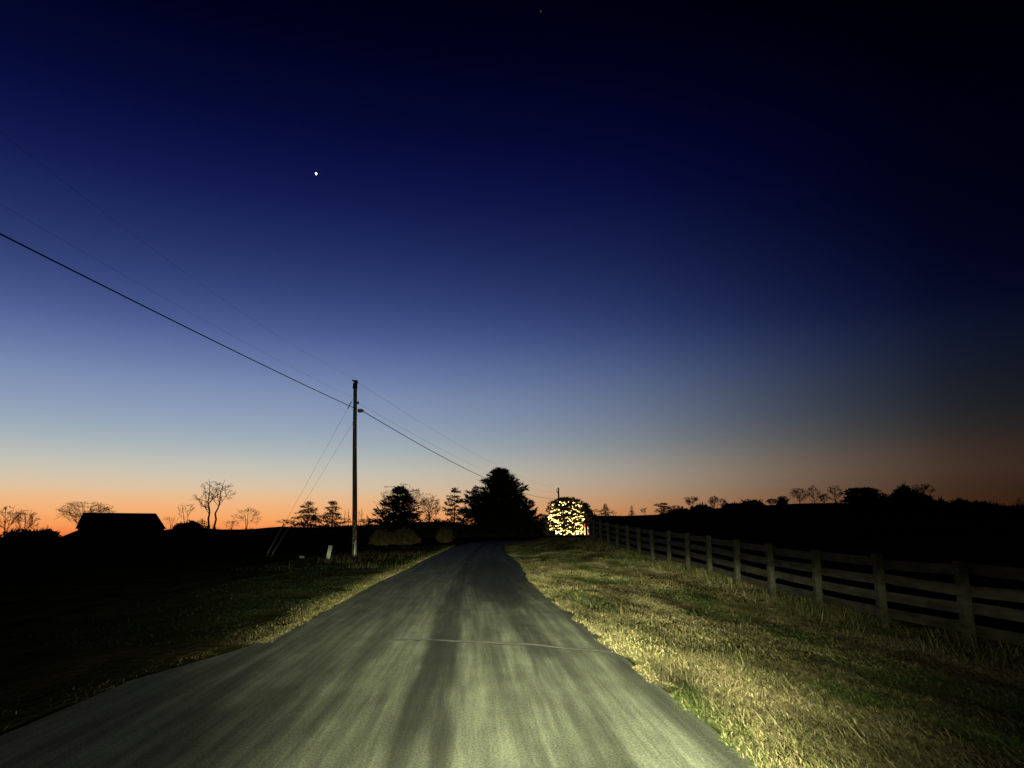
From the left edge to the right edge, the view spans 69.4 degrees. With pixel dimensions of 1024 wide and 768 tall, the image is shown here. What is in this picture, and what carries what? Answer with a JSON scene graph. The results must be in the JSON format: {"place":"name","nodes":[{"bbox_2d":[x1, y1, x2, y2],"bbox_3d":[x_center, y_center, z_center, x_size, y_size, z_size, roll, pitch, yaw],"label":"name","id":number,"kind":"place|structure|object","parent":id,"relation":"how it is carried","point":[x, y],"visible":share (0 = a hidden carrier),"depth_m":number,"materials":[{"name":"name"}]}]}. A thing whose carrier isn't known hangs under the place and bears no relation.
{"place":"outdoors","nodes":[
{"label":"outdoors","id":0,"kind":"place"},
{"bbox_2d":[0,540,760,767],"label":"road","id":1,"kind":"structure","parent":0,"point":[486,654],"depth_m":6.16,"materials":[{"name":"grey asphalt"}]},
{"bbox_2d":[0,503,1023,767],"bbox_3d":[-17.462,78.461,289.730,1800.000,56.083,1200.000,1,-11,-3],"label":"ground","id":2,"kind":"structure","parent":0,"point":[48,583],"depth_m":22.52,"materials":[{"name":"green plant"}]},
{"bbox_2d":[0,505,22,531],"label":"bare tree","id":3,"kind":"object","parent":2,"relation":"on","point":[10,516],"visible":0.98,"depth_m":142.32,"materials":[{"name":"brown plant"}]},
{"bbox_2d":[0,527,47,540],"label":"shrub","id":4,"kind":"object","parent":2,"relation":"on","point":[16,535],"visible":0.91,"depth_m":131.03,"materials":[{"name":"black plant"}]},
{"bbox_2d":[12,509,40,529],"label":"bare tree","id":5,"kind":"object","parent":2,"relation":"on","point":[30,517],"visible":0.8,"depth_m":146.96,"materials":[{"name":"brown plant"}]},
{"bbox_2d":[27,526,61,539],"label":"shrub","id":6,"kind":"object","parent":2,"relation":"on","point":[50,533],"visible":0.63,"depth_m":134.06,"materials":[{"name":"black plant"}]},
{"bbox_2d":[57,501,116,525],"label":"bare tree","id":7,"kind":"object","parent":2,"relation":"on","point":[82,506],"visible":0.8,"depth_m":157.82,"materials":[{"name":"brown plant"}]},
{"bbox_2d":[56,513,165,541],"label":"barn","id":8,"kind":"structure","parent":2,"relation":"on","point":[109,526],"depth_m":91.86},
{"bbox_2d":[171,522,182,529],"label":"shrub","id":9,"kind":"object","parent":2,"relation":"on","point":[177,526],"visible":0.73,"depth_m":143.22,"materials":[{"name":"black plant"}]},
{"bbox_2d":[177,503,194,522],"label":"bare tree","id":10,"kind":"object","parent":2,"relation":"on","point":[186,511],"visible":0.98,"depth_m":182.52,"materials":[{"name":"brown plant"}]},
{"bbox_2d":[181,519,202,529],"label":"shrub","id":11,"kind":"object","parent":2,"relation":"on","point":[191,524],"visible":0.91,"depth_m":143.12,"materials":[{"name":"black plant"}]},
{"bbox_2d":[197,519,206,528],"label":"bare shrub","id":12,"kind":"object","parent":2,"relation":"on","point":[202,521],"visible":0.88,"depth_m":144.13,"materials":[{"name":"brown plant"}]},
{"bbox_2d":[190,481,218,530],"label":"bare tree","id":13,"kind":"object","parent":2,"relation":"on","point":[206,506],"visible":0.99,"depth_m":130.31,"materials":[{"name":"brown plant"}]},
{"bbox_2d":[208,480,236,530],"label":"bare tree","id":14,"kind":"object","parent":2,"relation":"on","point":[219,499],"visible":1,"depth_m":131.14,"materials":[{"name":"brown plant"}]},
{"bbox_2d":[0,544,454,729],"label":"roadside grass","id":15,"kind":"structure","parent":2,"relation":"on","point":[353,593],"depth_m":14.73,"materials":[{"name":"green plant"}]},
{"bbox_2d":[225,520,238,529],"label":"bare tree","id":16,"kind":"object","parent":2,"relation":"on","point":[232,523],"visible":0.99,"depth_m":163.47,"materials":[{"name":"brown plant"}]},
{"bbox_2d":[231,507,261,529],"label":"bare tree","id":17,"kind":"object","parent":2,"relation":"on","point":[247,523],"visible":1,"depth_m":159.33,"materials":[{"name":"brown plant"}]},
{"bbox_2d":[282,501,331,534],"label":"evergreen tree","id":18,"kind":"object","parent":2,"relation":"on","point":[311,517],"visible":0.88,"depth_m":114.00,"materials":[{"name":"green plant"}]},
{"bbox_2d":[304,501,351,534],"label":"evergreen tree","id":19,"kind":"object","parent":2,"relation":"on","point":[330,520],"visible":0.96,"depth_m":114.36,"materials":[{"name":"green plant"}]},
{"bbox_2d":[326,545,332,558],"bbox_3d":[-9.894,9.136,40.080,0.220,0.765,0.200,9,-12,-1],"label":"utility pedestal","id":20,"kind":"object","parent":2,"relation":"on","point":[329,551],"visible":0.91,"depth_m":40.01,"materials":[{"name":"grey plastic"}]},
{"bbox_2d":[353,530,356,556],"bbox_3d":[-9.317,9.535,44.019,0.164,1.650,0.120,1,-11,-3],"label":"marker post","id":21,"kind":"object","parent":2,"relation":"on","point":[355,542],"visible":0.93,"depth_m":43.99,"materials":[{"name":"white plastic"}]},
{"bbox_2d":[352,379,363,555],"bbox_3d":[-9.888,5.381,46.532,0.848,11.574,0.380,1,-11,-3],"label":"utility pole","id":22,"kind":"object","parent":2,"relation":"on","point":[354,490],"visible":0.96,"depth_m":46.47,"materials":[{"name":"brown wood"}]},
{"bbox_2d":[0,132,353,377],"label":"power line","id":23,"kind":"object","parent":22,"relation":"attached to","point":[145,243],"visible":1,"depth_m":19.91,"materials":[{"name":"black metal"}]},
{"bbox_2d":[0,233,356,409],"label":"communication cable","id":24,"kind":"object","parent":22,"relation":"attached to","point":[148,308],"visible":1,"depth_m":21.60,"materials":[{"name":"black rubber"}]},
{"bbox_2d":[2,205,356,399],"bbox_3d":[-11.178,-4.337,17.154,0.120,1.251,61.536,-1,-11,3],"label":"power line","id":25,"kind":"object","parent":22,"relation":"attached to","point":[138,283],"visible":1,"depth_m":20.97,"materials":[{"name":"black metal"}]},
{"bbox_2d":[266,402,351,556],"bbox_3d":[-12.606,5.775,46.312,4.926,10.011,0.060,1,-11,-3],"label":"guy wire","id":26,"kind":"object","parent":22,"relation":"attached to","point":[299,496],"visible":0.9,"depth_m":45.60,"materials":[{"name":"metal"}]},
{"bbox_2d":[271,415,357,556],"bbox_3d":[-12.188,6.210,45.943,4.875,8.984,0.060,2,-11,-10],"label":"guy wire","id":27,"kind":"object","parent":22,"relation":"attached to","point":[296,515],"visible":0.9,"depth_m":45.05,"materials":[{"name":"metal"}]},
{"bbox_2d":[364,412,550,498],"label":"communication cable","id":28,"kind":"object","parent":22,"relation":"attached to","point":[440,455],"visible":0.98,"depth_m":63.45,"materials":[{"name":"black rubber"}]},
{"bbox_2d":[359,519,371,528],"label":"bare shrub","id":29,"kind":"object","parent":2,"relation":"on","point":[364,521],"visible":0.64,"depth_m":145.84,"materials":[{"name":"brown plant"}]},
{"bbox_2d":[368,527,394,544],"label":"dry bush","id":30,"kind":"object","parent":2,"relation":"on","point":[382,537],"visible":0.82,"depth_m":71.44,"materials":[{"name":"brown plant"}]},
{"bbox_2d":[365,486,433,537],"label":"evergreen tree","id":31,"kind":"object","parent":2,"relation":"on","point":[398,515],"visible":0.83,"depth_m":102.05,"materials":[{"name":"green plant"}]},
{"bbox_2d":[378,483,430,510],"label":"bare tree","id":32,"kind":"object","parent":2,"relation":"on","point":[413,490],"visible":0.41,"depth_m":147.13,"materials":[{"name":"brown plant"}]},
{"bbox_2d":[391,526,421,544],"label":"dry bush","id":33,"kind":"object","parent":2,"relation":"on","point":[402,536],"visible":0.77,"depth_m":73.34,"materials":[{"name":"brown plant"}]},
{"bbox_2d":[420,493,440,523],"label":"bare tree","id":34,"kind":"object","parent":2,"relation":"on","point":[436,502],"visible":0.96,"depth_m":137.27,"materials":[{"name":"brown plant"}]},
{"bbox_2d":[435,523,454,542],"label":"dry bush","id":35,"kind":"object","parent":2,"relation":"on","point":[444,536],"visible":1,"depth_m":81.67,"materials":[{"name":"brown plant"}]},
{"bbox_2d":[432,487,476,530],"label":"evergreen tree","id":36,"kind":"object","parent":2,"relation":"on","point":[459,512],"visible":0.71,"depth_m":113.69,"materials":[{"name":"green plant"}]},
{"bbox_2d":[443,521,470,536],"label":"shrub","id":37,"kind":"object","parent":2,"relation":"on","point":[460,529],"visible":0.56,"depth_m":108.52,"materials":[{"name":"green plant"}]},
{"bbox_2d":[462,485,480,525],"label":"evergreen tree","id":38,"kind":"object","parent":2,"relation":"on","point":[478,490],"visible":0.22,"depth_m":117.43,"materials":[{"name":"green plant"}]},
{"bbox_2d":[458,467,542,529],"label":"evergreen tree","id":39,"kind":"object","parent":2,"relation":"on","point":[489,504],"visible":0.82,"depth_m":114.47,"materials":[{"name":"green plant"}]},
{"bbox_2d":[501,495,543,529],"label":"evergreen tree","id":40,"kind":"object","parent":2,"relation":"on","point":[530,503],"visible":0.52,"depth_m":114.80,"materials":[{"name":"green plant"}]},
{"bbox_2d":[536,515,553,534],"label":"shrub","id":41,"kind":"object","parent":2,"relation":"on","point":[542,523],"visible":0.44,"depth_m":125.56,"materials":[{"name":"green plant"}]},
{"bbox_2d":[543,496,592,534],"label":"decorated evergreen","id":42,"kind":"object","parent":2,"relation":"on","point":[557,506],"visible":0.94,"depth_m":122.39,"materials":[{"name":"green plant"}]},
{"bbox_2d":[568,502,598,534],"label":"evergreen tree","id":43,"kind":"object","parent":2,"relation":"on","point":[587,509],"visible":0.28,"depth_m":127.40,"materials":[{"name":"green plant"}]},
{"bbox_2d":[164,499,1023,529],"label":"brush","id":44,"kind":"object","parent":2,"relation":"on","point":[996,507],"visible":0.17,"depth_m":179.95,"materials":[{"name":"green plant"}]},
{"bbox_2d":[588,514,604,534],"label":"evergreen tree","id":45,"kind":"object","parent":2,"relation":"on","point":[595,517],"visible":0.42,"depth_m":126.58,"materials":[{"name":"green plant"}]},
{"bbox_2d":[598,504,613,516],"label":"evergreen tree","id":46,"kind":"object","parent":2,"relation":"on","point":[606,510],"visible":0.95,"depth_m":188.88,"materials":[{"name":"green plant"}]},
{"bbox_2d":[653,502,674,515],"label":"bare tree","id":47,"kind":"object","parent":2,"relation":"on","point":[663,512],"visible":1,"depth_m":189.69,"materials":[{"name":"brown plant"}]},
{"bbox_2d":[668,505,683,513],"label":"bare tree","id":48,"kind":"object","parent":2,"relation":"on","point":[671,507],"visible":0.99,"depth_m":189.96,"materials":[{"name":"brown plant"}]},
{"bbox_2d":[668,507,692,513],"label":"shrub","id":49,"kind":"object","parent":2,"relation":"on","point":[684,510],"visible":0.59,"depth_m":193.59,"materials":[{"name":"black plant"}]},
{"bbox_2d":[685,497,698,510],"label":"bare tree","id":50,"kind":"object","parent":2,"relation":"on","point":[689,500],"visible":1,"depth_m":190.58,"materials":[{"name":"brown plant"}]},
{"bbox_2d":[689,503,713,510],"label":"shrub","id":51,"kind":"object","parent":2,"relation":"on","point":[700,507],"visible":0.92,"depth_m":194.24,"materials":[{"name":"black plant"}]},
{"bbox_2d":[708,495,718,508],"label":"bare tree","id":52,"kind":"object","parent":2,"relation":"on","point":[712,500],"visible":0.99,"depth_m":195.83,"materials":[{"name":"brown plant"}]},
{"bbox_2d":[721,501,746,508],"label":"shrub","id":53,"kind":"object","parent":2,"relation":"on","point":[732,505],"visible":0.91,"depth_m":194.66,"materials":[{"name":"black plant"}]},
{"bbox_2d":[741,498,765,506],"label":"shrub","id":54,"kind":"object","parent":2,"relation":"on","point":[754,503],"visible":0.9,"depth_m":195.48,"materials":[{"name":"black plant"}]},
{"bbox_2d":[765,499,778,505],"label":"bare tree","id":55,"kind":"object","parent":2,"relation":"on","point":[772,500],"visible":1,"depth_m":196.82,"materials":[{"name":"brown plant"}]},
{"bbox_2d":[776,499,789,504],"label":"shrub","id":56,"kind":"object","parent":2,"relation":"on","point":[782,502],"visible":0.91,"depth_m":196.72,"materials":[{"name":"black plant"}]},
{"bbox_2d":[777,496,788,500],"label":"bare tree","id":57,"kind":"object","parent":2,"relation":"on","point":[781,497],"visible":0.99,"depth_m":196.83,"materials":[{"name":"plant"}]},
{"bbox_2d":[788,488,809,503],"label":"bare tree","id":58,"kind":"object","parent":2,"relation":"on","point":[799,495],"visible":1,"depth_m":197.31,"materials":[{"name":"brown plant"}]},
{"bbox_2d":[585,519,1023,647],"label":"board fence","id":59,"kind":"object","parent":2,"relation":"on","point":[965,607],"visible":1,"depth_m":14.51,"materials":[{"name":"brown wood"}]},
{"bbox_2d":[807,485,820,503],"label":"bare tree","id":60,"kind":"object","parent":2,"relation":"on","point":[812,493],"visible":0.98,"depth_m":197.86,"materials":[{"name":"brown plant"}]},
{"bbox_2d":[819,493,830,503],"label":"bare tree","id":61,"kind":"object","parent":2,"relation":"on","point":[823,499],"visible":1,"depth_m":197.92,"materials":[{"name":"black plant"}]},
{"bbox_2d":[827,485,841,502],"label":"bare tree","id":62,"kind":"object","parent":2,"relation":"on","point":[835,497],"visible":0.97,"depth_m":198.21,"materials":[{"name":"black plant"}]},
{"bbox_2d":[839,486,881,508],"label":"evergreen tree","id":63,"kind":"object","parent":2,"relation":"on","point":[861,496],"visible":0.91,"depth_m":186.82,"materials":[{"name":"black plant"}]},
{"bbox_2d":[871,492,898,506],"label":"shrub","id":64,"kind":"object","parent":2,"relation":"on","point":[884,499],"visible":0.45,"depth_m":187.73,"materials":[{"name":"black plant"}]},
{"bbox_2d":[888,481,923,508],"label":"evergreen bush","id":65,"kind":"object","parent":2,"relation":"on","point":[903,495],"visible":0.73,"depth_m":188.37,"materials":[{"name":"black plant"}]},
{"bbox_2d":[912,483,933,493],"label":"bare tree","id":66,"kind":"object","parent":2,"relation":"on","point":[926,487],"visible":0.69,"depth_m":199.60,"materials":[{"name":"plant"}]},
{"bbox_2d":[918,492,940,505],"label":"shrub","id":67,"kind":"object","parent":2,"relation":"on","point":[927,499],"visible":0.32,"depth_m":190.88,"materials":[{"name":"black plant"}]},
{"bbox_2d":[935,496,951,505],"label":"shrub","id":68,"kind":"object","parent":2,"relation":"on","point":[940,500],"visible":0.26,"depth_m":198.72,"materials":[{"name":"black plant"}]},
{"bbox_2d":[949,497,970,505],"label":"shrub","id":69,"kind":"object","parent":2,"relation":"on","point":[957,500],"visible":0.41,"depth_m":198.96,"materials":[{"name":"black plant"}]},
{"bbox_2d":[969,500,992,504],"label":"shrub","id":70,"kind":"object","parent":2,"relation":"on","point":[981,502],"visible":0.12,"depth_m":199.12,"materials":[{"name":"black plant"}]},
{"bbox_2d":[0,0,1023,536],"label":"sky","id":71,"kind":"structure","parent":0,"point":[619,255],"materials":[{"name":"blue"}]},
{"bbox_2d":[504,535,1023,767],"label":"verge grass","id":72,"kind":"structure","parent":0,"point":[682,695],"depth_m":8.49,"materials":[{"name":"green plant"}]}
]}

